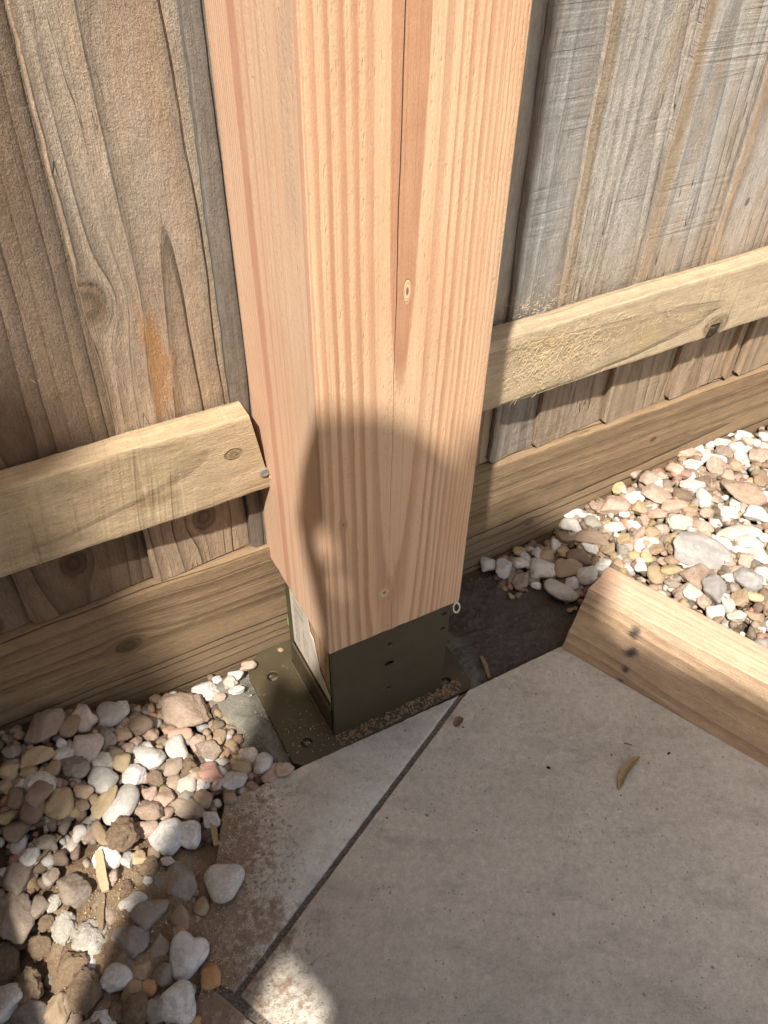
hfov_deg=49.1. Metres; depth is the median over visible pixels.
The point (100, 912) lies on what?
wood splinter
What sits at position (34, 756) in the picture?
broken stone
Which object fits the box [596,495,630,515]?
broken stone
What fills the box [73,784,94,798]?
pebble
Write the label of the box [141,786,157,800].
pebble
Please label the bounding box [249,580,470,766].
post shoe
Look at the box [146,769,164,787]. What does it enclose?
pebble
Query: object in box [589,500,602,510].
broken stone
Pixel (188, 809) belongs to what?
broken stone
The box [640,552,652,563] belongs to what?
pebble
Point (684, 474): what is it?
broken stone
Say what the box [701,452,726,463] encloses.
pebble
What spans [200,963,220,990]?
pebble
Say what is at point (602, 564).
pebble
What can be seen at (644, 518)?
broken stone
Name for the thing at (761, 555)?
broken stone
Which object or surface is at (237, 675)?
pebble
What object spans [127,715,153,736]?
pebble
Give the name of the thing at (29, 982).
earth clod
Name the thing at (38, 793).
broken stone
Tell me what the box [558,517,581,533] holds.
pebble
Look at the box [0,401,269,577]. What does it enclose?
fence rail
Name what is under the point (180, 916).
broken stone
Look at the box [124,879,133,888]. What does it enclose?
earth clod
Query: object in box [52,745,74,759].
pebble
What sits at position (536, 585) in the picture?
pebble
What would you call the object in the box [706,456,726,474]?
broken stone
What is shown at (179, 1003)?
pebble
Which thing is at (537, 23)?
fence board
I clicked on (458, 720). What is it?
leaf fragment
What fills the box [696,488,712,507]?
pebble
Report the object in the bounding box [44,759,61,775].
pebble
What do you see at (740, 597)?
broken stone
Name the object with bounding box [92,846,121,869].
pebble
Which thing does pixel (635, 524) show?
pebble
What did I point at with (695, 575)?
broken stone
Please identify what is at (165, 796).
broken stone
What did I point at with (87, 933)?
chalky rock
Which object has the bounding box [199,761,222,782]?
broken stone
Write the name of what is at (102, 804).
pebble
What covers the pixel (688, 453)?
broken stone
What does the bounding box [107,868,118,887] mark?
broken stone
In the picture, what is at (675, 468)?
broken stone
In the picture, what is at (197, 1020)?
pebble
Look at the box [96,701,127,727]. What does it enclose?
pebble
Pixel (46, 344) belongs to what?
fence board
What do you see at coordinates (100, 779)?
pebble
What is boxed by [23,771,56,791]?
pebble
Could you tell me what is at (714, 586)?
broken stone
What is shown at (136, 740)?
broken stone
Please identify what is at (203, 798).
broken stone
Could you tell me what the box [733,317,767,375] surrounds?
fence board
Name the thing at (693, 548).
broken stone
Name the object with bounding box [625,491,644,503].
pebble
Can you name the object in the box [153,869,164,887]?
broken stone
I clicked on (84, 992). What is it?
earth clod
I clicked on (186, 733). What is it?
pebble
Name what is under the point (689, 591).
broken stone
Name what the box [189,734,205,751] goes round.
broken stone
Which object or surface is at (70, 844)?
gravel
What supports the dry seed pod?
on the paving
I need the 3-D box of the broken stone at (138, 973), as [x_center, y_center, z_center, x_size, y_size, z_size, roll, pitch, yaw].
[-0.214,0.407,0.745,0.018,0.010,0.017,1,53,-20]
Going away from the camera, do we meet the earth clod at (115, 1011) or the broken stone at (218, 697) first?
the earth clod at (115, 1011)
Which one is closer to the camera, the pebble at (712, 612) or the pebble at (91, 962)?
the pebble at (91, 962)
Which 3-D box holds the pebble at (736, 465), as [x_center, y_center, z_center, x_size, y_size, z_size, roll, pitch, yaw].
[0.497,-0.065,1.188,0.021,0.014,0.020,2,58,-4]
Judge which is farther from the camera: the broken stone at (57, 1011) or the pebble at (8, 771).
the pebble at (8, 771)
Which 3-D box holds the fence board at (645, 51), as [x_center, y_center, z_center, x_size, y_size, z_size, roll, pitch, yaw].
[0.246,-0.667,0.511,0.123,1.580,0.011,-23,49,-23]
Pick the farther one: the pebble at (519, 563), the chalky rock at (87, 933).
the pebble at (519, 563)
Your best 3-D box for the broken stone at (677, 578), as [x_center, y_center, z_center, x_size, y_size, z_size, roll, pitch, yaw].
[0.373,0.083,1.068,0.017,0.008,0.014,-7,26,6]
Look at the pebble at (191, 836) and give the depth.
0.83 m
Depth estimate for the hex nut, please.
0.92 m
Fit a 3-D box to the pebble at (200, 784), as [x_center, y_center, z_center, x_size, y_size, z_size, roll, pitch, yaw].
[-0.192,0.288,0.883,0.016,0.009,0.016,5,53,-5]
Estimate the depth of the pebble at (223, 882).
0.80 m
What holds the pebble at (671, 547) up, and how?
on the gravel
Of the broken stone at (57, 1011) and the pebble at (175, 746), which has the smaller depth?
the broken stone at (57, 1011)
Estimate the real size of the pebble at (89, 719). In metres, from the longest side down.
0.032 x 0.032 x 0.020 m
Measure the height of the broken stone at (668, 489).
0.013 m
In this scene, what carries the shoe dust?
on the concrete footing
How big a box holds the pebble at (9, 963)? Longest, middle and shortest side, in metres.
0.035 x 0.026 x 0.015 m
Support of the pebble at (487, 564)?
on the soil
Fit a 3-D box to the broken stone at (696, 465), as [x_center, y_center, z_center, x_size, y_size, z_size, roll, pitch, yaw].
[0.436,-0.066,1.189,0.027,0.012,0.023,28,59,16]
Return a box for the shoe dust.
[284,571,565,752]
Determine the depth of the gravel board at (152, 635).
0.97 m
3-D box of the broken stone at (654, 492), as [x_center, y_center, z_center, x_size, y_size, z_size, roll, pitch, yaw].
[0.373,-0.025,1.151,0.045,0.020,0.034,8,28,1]
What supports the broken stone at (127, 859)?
on the gravel
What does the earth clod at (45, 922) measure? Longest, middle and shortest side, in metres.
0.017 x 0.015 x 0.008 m
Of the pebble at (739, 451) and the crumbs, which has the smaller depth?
the crumbs
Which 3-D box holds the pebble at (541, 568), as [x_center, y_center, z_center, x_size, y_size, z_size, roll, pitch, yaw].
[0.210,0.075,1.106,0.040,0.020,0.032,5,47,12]
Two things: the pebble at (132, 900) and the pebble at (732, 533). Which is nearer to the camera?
the pebble at (132, 900)
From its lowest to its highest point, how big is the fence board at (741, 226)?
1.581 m
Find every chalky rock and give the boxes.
[46,893,61,912]
[50,909,77,945]
[71,918,107,955]
[666,513,693,530]
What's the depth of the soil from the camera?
0.80 m
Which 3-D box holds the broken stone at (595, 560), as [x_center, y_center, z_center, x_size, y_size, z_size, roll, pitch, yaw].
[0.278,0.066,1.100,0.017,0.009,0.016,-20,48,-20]
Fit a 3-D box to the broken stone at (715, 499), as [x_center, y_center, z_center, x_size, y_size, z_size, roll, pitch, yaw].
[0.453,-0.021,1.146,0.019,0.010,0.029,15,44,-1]
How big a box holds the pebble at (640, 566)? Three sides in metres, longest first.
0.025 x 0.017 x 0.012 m
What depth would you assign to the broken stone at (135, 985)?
0.73 m
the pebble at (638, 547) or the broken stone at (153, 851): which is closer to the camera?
the broken stone at (153, 851)
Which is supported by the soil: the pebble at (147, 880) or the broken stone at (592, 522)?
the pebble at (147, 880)
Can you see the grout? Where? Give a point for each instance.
(243, 1007)
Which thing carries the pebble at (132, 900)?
on the gravel
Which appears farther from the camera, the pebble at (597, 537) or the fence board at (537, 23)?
the pebble at (597, 537)
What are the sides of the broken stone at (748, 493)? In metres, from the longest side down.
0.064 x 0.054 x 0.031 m
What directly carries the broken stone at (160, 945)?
on the gravel
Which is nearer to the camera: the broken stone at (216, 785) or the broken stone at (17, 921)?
the broken stone at (17, 921)
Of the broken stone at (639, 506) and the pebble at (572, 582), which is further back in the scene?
the broken stone at (639, 506)
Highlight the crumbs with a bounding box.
[200,700,767,1017]
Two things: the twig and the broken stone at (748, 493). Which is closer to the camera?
the twig
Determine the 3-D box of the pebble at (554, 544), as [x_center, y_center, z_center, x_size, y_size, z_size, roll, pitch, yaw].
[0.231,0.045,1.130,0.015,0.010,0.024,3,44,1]
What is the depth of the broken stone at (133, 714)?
0.93 m
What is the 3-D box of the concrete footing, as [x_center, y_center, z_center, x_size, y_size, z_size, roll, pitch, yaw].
[0.029,0.176,1.028,0.502,0.042,0.162,-20,48,-21]
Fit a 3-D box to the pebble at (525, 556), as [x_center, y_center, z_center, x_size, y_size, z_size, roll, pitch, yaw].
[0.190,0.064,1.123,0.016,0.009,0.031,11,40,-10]
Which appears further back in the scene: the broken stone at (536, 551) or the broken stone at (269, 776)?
the broken stone at (536, 551)
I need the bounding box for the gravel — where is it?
[0,424,767,1023]
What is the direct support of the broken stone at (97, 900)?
on the soil
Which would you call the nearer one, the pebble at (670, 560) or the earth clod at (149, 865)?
the earth clod at (149, 865)
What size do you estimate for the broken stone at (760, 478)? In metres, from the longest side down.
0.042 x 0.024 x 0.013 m
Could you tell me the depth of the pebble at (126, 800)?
0.84 m
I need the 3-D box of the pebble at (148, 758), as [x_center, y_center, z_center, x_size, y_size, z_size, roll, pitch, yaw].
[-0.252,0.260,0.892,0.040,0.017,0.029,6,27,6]
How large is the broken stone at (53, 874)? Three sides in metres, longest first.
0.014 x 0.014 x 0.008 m
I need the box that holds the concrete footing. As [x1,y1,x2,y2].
[207,574,575,768]
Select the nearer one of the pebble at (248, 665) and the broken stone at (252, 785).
the broken stone at (252, 785)
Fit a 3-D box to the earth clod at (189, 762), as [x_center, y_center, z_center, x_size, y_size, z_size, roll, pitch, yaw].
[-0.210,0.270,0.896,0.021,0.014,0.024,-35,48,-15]
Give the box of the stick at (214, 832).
[210,808,218,846]
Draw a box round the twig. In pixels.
[4,835,61,899]
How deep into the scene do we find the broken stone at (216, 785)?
0.88 m
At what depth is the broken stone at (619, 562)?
1.09 m
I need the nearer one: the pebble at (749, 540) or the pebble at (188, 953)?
the pebble at (188, 953)
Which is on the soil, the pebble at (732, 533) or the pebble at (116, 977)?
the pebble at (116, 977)
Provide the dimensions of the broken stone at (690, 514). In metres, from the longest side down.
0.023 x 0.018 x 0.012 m
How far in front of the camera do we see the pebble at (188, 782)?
0.88 m
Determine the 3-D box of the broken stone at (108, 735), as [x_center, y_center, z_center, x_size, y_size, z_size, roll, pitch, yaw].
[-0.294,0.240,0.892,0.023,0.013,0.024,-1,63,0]
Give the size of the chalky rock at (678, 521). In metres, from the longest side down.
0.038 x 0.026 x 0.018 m
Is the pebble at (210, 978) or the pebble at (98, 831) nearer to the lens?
the pebble at (210, 978)
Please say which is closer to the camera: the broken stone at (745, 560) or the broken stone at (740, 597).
the broken stone at (740, 597)
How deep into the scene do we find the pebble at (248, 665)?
0.99 m
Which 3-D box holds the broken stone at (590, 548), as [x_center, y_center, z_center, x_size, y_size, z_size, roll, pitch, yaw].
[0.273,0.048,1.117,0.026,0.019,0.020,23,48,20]
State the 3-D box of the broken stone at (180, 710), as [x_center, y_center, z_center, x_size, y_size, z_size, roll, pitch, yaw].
[-0.223,0.222,0.940,0.062,0.033,0.046,14,64,4]
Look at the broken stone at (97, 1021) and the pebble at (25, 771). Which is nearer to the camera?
the broken stone at (97, 1021)
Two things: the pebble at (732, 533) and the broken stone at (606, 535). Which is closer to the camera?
the pebble at (732, 533)
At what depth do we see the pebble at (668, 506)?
1.13 m
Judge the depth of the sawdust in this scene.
0.79 m
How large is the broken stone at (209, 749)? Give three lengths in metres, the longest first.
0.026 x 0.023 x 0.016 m
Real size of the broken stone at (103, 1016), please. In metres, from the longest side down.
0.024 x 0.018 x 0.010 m
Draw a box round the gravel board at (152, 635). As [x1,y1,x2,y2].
[0,363,767,729]
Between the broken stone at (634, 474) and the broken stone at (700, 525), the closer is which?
the broken stone at (700, 525)
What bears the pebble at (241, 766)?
on the gravel
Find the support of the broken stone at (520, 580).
on the gravel
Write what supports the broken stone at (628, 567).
on the gravel
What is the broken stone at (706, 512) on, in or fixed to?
on the gravel
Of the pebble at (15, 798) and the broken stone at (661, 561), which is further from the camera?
the broken stone at (661, 561)
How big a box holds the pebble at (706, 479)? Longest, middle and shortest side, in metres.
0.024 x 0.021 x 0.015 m
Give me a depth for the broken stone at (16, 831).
0.80 m
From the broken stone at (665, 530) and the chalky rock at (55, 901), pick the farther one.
the broken stone at (665, 530)
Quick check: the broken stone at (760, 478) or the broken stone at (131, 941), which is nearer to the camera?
the broken stone at (131, 941)
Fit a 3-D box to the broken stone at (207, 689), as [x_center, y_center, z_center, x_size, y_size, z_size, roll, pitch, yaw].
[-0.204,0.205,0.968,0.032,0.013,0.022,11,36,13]
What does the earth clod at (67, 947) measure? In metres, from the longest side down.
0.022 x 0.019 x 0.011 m
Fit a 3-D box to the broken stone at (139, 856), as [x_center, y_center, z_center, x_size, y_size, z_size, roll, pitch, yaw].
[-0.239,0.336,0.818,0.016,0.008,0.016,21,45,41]
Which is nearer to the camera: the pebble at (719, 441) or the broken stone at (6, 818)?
the broken stone at (6, 818)
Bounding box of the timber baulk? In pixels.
[562,567,767,766]
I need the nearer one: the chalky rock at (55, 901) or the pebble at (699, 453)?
the chalky rock at (55, 901)
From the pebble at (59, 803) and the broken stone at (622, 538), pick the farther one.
the broken stone at (622, 538)
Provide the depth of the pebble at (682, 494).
1.14 m
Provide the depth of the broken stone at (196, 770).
0.89 m
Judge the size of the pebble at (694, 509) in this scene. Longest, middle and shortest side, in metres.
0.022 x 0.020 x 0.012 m
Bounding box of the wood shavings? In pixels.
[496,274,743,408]
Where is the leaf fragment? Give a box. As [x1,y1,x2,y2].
[454,716,462,726]
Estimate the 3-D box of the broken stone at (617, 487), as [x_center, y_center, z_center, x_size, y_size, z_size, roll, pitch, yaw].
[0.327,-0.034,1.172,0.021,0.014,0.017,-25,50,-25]
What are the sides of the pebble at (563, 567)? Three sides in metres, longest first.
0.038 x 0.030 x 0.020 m
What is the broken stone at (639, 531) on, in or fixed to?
on the gravel
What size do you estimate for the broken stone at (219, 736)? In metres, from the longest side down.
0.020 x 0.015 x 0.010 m
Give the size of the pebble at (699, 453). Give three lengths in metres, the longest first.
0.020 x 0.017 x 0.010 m
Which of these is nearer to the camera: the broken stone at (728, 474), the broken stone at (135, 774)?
the broken stone at (135, 774)
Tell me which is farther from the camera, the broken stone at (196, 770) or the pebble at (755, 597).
the pebble at (755, 597)
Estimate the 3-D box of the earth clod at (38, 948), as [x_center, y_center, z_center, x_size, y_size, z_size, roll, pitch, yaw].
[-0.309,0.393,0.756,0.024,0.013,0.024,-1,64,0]
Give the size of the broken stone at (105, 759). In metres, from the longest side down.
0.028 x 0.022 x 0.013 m
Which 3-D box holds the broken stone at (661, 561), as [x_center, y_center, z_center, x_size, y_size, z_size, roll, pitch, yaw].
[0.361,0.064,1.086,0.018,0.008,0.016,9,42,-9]
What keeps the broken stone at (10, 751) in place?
on the gravel
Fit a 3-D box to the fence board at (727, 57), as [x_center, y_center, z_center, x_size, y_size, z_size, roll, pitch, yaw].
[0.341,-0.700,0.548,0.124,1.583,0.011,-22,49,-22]
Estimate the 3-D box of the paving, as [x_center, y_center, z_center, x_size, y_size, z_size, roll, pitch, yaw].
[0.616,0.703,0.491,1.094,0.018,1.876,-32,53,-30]
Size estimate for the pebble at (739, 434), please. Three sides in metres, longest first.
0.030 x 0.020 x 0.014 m
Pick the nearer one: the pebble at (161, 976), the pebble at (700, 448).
the pebble at (161, 976)
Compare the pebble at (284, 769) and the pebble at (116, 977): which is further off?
the pebble at (284, 769)
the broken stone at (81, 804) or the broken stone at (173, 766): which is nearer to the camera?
the broken stone at (81, 804)
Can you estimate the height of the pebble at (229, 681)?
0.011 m
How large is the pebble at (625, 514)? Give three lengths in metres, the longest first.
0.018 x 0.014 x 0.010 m
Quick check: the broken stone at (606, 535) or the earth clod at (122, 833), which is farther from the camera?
the broken stone at (606, 535)
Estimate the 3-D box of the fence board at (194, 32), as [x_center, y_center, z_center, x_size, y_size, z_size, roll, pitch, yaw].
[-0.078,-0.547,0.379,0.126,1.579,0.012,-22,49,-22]
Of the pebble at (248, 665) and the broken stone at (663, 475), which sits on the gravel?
the broken stone at (663, 475)
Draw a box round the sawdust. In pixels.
[27,691,290,1014]
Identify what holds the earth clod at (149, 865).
on the soil
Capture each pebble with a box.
[0,763,18,780]
[0,779,11,793]
[0,944,19,985]
[0,982,22,1023]
[6,786,26,809]
[18,766,37,778]
[18,847,40,866]
[20,801,44,824]
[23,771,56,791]
[36,834,57,850]
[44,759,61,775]
[44,786,73,819]
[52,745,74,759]
[58,714,80,737]
[71,704,97,734]
[72,733,103,763]
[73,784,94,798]
[86,955,95,968]
[87,766,118,793]
[88,793,97,805]
[91,785,117,818]
[91,820,107,845]
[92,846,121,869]
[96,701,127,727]
[99,962,133,992]
[102,783,139,825]
[112,752,130,772]
[117,700,129,715]
[118,891,148,912]
[121,743,134,754]
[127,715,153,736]
[127,958,134,969]
[132,745,166,770]
[136,820,158,838]
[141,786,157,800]
[142,741,154,747]
[142,979,157,998]
[143,876,152,884]
[146,995,163,1023]
[148,818,182,855]
[151,962,171,987]
[158,979,195,1023]
[162,728,193,739]
[165,734,187,759]
[169,931,209,980]
[176,773,196,792]
[181,820,200,849]
[189,1016,201,1023]
[192,896,209,916]
[194,778,207,792]
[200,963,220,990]
[204,863,244,903]
[223,675,238,688]
[223,792,237,803]
[227,670,243,680]
[228,685,244,694]
[230,758,251,772]
[237,747,257,761]
[239,660,256,670]
[254,752,272,773]
[275,762,293,776]
[480,557,495,571]
[511,557,526,568]
[512,546,525,555]
[520,552,530,568]
[529,557,556,578]
[530,582,541,589]
[540,549,554,560]
[544,579,577,601]
[550,538,560,552]
[554,558,582,577]
[556,545,568,557]
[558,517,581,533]
[564,509,584,517]
[565,548,591,565]
[565,576,578,589]
[573,529,608,545]
[576,565,597,584]
[595,558,611,571]
[604,521,624,532]
[619,511,629,517]
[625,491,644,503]
[627,519,640,528]
[627,551,639,560]
[633,543,644,552]
[634,557,646,571]
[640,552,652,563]
[646,565,664,583]
[655,480,662,486]
[660,499,687,513]
[660,565,681,574]
[663,555,679,564]
[664,532,677,544]
[669,545,674,551]
[672,488,693,502]
[683,506,697,514]
[694,450,702,456]
[694,475,710,486]
[696,445,703,452]
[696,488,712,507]
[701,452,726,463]
[704,441,714,448]
[706,604,724,618]
[709,518,722,527]
[713,438,731,446]
[715,537,732,548]
[716,525,761,540]
[718,505,739,519]
[720,572,734,581]
[721,593,735,612]
[726,610,746,621]
[727,441,749,464]
[729,460,743,471]
[732,545,748,553]
[734,430,753,440]
[734,533,763,548]
[748,591,763,601]
[754,566,767,578]
[757,533,767,542]
[758,432,767,441]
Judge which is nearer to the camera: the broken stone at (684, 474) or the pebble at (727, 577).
the pebble at (727, 577)
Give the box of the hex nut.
[450,602,459,613]
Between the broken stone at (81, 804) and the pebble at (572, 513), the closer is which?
the broken stone at (81, 804)
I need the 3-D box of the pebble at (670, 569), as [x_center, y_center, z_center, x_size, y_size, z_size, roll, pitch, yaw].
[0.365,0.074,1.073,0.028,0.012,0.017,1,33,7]
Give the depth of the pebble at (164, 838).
0.83 m
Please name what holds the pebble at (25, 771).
on the gravel
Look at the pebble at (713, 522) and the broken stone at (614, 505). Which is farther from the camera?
the broken stone at (614, 505)
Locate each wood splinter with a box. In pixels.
[95,849,109,892]
[97,894,105,930]
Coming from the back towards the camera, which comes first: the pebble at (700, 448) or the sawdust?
the pebble at (700, 448)
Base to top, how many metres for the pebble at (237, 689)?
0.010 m
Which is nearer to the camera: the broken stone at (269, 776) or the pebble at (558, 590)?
the broken stone at (269, 776)
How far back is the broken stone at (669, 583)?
1.06 m
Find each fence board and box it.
[0,0,152,623]
[0,575,30,633]
[4,0,249,580]
[177,0,266,547]
[475,0,547,465]
[486,0,609,462]
[531,0,701,446]
[600,0,767,424]
[664,56,767,399]
[720,242,767,379]
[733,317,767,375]
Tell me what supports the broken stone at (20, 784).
on the gravel
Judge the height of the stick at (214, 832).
0.006 m
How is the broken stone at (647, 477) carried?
on the gravel
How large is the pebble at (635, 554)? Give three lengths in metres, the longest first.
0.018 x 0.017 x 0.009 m
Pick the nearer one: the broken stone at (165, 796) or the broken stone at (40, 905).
the broken stone at (40, 905)
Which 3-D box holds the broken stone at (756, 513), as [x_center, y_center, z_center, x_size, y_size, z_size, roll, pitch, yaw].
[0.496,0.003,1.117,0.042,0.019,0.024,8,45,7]
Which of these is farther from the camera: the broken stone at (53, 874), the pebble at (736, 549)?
the pebble at (736, 549)
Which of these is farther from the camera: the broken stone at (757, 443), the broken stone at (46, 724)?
the broken stone at (757, 443)
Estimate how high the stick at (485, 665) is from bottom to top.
0.011 m
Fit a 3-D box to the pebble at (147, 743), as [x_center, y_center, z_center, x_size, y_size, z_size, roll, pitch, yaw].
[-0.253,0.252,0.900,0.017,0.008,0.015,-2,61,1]
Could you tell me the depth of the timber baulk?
0.96 m
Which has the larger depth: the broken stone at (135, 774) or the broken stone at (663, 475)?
the broken stone at (663, 475)
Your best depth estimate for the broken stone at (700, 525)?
1.10 m
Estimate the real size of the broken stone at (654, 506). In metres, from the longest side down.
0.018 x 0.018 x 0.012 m
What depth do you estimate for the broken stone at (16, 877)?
0.79 m
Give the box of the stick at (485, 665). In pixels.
[480,656,490,678]
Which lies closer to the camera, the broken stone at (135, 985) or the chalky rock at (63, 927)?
the broken stone at (135, 985)
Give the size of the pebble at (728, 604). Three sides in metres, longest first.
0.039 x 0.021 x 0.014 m
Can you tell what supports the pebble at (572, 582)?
on the gravel
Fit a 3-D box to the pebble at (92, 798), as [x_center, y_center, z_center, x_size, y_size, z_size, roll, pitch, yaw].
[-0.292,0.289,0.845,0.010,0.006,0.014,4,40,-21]
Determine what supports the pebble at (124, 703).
on the gravel
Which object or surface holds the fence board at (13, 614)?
on the gravel board at (152, 635)
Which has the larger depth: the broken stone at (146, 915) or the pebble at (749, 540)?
the pebble at (749, 540)
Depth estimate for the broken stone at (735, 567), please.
1.05 m
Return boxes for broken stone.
[0,809,17,824]
[0,891,35,944]
[1,745,21,758]
[1,861,31,895]
[3,819,31,842]
[10,999,46,1023]
[15,778,24,787]
[20,746,55,766]
[24,708,64,742]
[25,780,53,806]
[30,894,49,918]
[43,992,70,1023]
[46,867,59,882]
[55,737,66,747]
[57,873,91,908]
[60,989,67,1005]
[61,755,89,778]
[74,798,89,811]
[90,1009,116,1023]
[91,1018,101,1023]
[92,751,112,769]
[93,891,105,907]
[99,727,117,748]
[104,905,116,924]
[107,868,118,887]
[108,745,123,757]
[111,925,149,958]
[114,727,132,741]
[120,851,132,867]
[120,978,143,1001]
[122,764,147,784]
[129,711,140,718]
[129,735,141,745]
[130,899,168,931]
[132,849,145,864]
[132,961,150,980]
[134,800,164,820]
[147,846,160,858]
[150,933,168,959]
[153,786,174,807]
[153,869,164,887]
[159,692,212,729]
[161,856,174,865]
[163,757,182,776]
[165,860,196,901]
[169,904,189,930]
[172,798,205,818]
[172,926,184,938]
[179,790,193,799]
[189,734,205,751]
[189,766,200,779]
[191,681,219,697]
[193,789,212,809]
[194,740,221,760]
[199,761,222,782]
[202,812,220,828]
[212,675,221,683]
[212,777,223,790]
[213,693,225,701]
[213,728,226,744]
[221,771,247,790]
[246,781,258,790]
[261,763,278,783]
[495,557,511,578]
[512,572,528,589]
[531,547,541,557]
[555,532,574,545]
[581,542,598,554]
[583,515,603,529]
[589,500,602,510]
[590,557,599,565]
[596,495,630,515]
[600,543,614,555]
[602,532,609,539]
[612,481,626,493]
[613,557,623,567]
[616,533,630,543]
[616,544,628,555]
[624,562,634,571]
[630,470,641,478]
[631,499,646,514]
[632,525,645,536]
[638,470,663,485]
[639,514,649,527]
[641,483,671,503]
[644,526,660,537]
[646,503,657,509]
[647,508,667,518]
[649,544,664,554]
[656,471,667,478]
[657,557,667,565]
[659,526,669,535]
[663,486,673,493]
[664,579,682,587]
[665,463,683,475]
[673,531,736,568]
[673,575,681,581]
[677,448,695,458]
[678,563,711,590]
[679,469,691,479]
[679,479,705,492]
[682,459,703,470]
[682,582,703,599]
[684,512,695,518]
[692,520,713,532]
[696,594,711,610]
[699,506,713,517]
[701,573,727,604]
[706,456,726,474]
[712,490,721,503]
[714,445,731,457]
[720,479,767,505]
[721,469,735,479]
[728,565,741,572]
[730,588,748,606]
[733,567,763,591]
[736,553,754,568]
[741,437,754,444]
[743,504,767,521]
[743,610,764,622]
[746,548,767,563]
[749,448,767,462]
[750,439,761,448]
[753,470,767,486]
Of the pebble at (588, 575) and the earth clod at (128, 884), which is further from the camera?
the pebble at (588, 575)
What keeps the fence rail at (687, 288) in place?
attached to the timber post
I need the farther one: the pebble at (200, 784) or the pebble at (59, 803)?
the pebble at (200, 784)
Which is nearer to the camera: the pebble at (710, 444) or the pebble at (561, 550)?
the pebble at (561, 550)
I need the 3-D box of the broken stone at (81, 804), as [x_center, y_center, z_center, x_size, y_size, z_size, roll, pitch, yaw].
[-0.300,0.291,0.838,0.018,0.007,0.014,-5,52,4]
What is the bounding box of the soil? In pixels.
[0,429,767,1020]
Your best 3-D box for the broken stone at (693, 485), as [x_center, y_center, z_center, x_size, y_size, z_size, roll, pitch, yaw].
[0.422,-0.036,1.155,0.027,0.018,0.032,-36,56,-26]
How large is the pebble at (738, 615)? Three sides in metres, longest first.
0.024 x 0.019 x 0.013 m
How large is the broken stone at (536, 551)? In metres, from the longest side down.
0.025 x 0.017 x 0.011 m
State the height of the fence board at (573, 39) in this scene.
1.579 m
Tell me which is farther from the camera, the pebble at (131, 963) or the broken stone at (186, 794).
the broken stone at (186, 794)
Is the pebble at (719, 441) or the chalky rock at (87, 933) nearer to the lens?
the chalky rock at (87, 933)
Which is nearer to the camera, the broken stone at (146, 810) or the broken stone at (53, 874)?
the broken stone at (53, 874)
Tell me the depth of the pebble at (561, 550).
1.12 m
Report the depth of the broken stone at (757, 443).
1.22 m
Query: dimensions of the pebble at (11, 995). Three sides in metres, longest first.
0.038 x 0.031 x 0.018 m
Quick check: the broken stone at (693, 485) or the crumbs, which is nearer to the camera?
the crumbs
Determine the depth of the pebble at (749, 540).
1.07 m
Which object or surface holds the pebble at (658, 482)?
on the gravel
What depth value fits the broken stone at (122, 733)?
0.90 m
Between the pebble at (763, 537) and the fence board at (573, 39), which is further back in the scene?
the pebble at (763, 537)
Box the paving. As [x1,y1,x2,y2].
[195,647,767,1023]
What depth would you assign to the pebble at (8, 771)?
0.83 m
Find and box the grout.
[195,693,465,1023]
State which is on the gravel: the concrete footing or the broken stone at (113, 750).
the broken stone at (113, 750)
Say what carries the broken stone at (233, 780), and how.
on the gravel
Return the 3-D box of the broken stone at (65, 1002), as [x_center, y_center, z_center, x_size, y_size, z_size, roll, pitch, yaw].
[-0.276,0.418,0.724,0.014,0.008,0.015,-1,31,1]
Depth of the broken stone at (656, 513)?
1.12 m
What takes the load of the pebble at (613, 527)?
on the gravel
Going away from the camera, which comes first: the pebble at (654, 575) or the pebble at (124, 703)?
the pebble at (124, 703)
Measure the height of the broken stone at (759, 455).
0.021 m
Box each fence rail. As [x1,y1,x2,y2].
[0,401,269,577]
[482,246,767,411]
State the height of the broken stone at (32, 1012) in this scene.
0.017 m
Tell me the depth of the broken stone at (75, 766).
0.85 m
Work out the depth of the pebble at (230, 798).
0.87 m
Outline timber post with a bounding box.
[204,0,531,714]
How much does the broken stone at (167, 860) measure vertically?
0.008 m
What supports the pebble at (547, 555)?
on the gravel
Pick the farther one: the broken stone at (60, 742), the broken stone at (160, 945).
the broken stone at (60, 742)
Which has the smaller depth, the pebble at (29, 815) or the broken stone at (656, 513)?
the pebble at (29, 815)
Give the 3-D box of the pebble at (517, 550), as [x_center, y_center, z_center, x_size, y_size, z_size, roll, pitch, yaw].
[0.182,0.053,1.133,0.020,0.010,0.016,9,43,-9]
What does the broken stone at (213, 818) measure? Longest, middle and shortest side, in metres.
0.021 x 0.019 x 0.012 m
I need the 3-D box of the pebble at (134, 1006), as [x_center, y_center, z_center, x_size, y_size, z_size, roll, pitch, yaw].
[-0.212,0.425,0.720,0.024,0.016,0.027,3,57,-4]
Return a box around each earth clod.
[14,966,44,1005]
[26,934,52,963]
[38,913,53,932]
[57,951,88,987]
[61,942,74,956]
[66,966,102,1014]
[105,815,140,851]
[108,1001,124,1022]
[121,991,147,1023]
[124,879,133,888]
[138,855,158,875]
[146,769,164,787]
[180,753,196,775]
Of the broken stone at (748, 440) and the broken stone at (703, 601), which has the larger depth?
the broken stone at (748, 440)
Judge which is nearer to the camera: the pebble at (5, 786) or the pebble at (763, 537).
the pebble at (5, 786)
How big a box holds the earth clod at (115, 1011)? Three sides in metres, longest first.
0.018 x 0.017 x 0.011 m
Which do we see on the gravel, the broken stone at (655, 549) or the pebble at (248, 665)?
the broken stone at (655, 549)
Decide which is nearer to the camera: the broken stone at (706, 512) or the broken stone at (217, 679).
the broken stone at (217, 679)
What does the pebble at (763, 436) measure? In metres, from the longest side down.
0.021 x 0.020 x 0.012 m
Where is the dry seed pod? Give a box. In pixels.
[617,756,640,789]
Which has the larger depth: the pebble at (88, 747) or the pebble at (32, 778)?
the pebble at (88, 747)

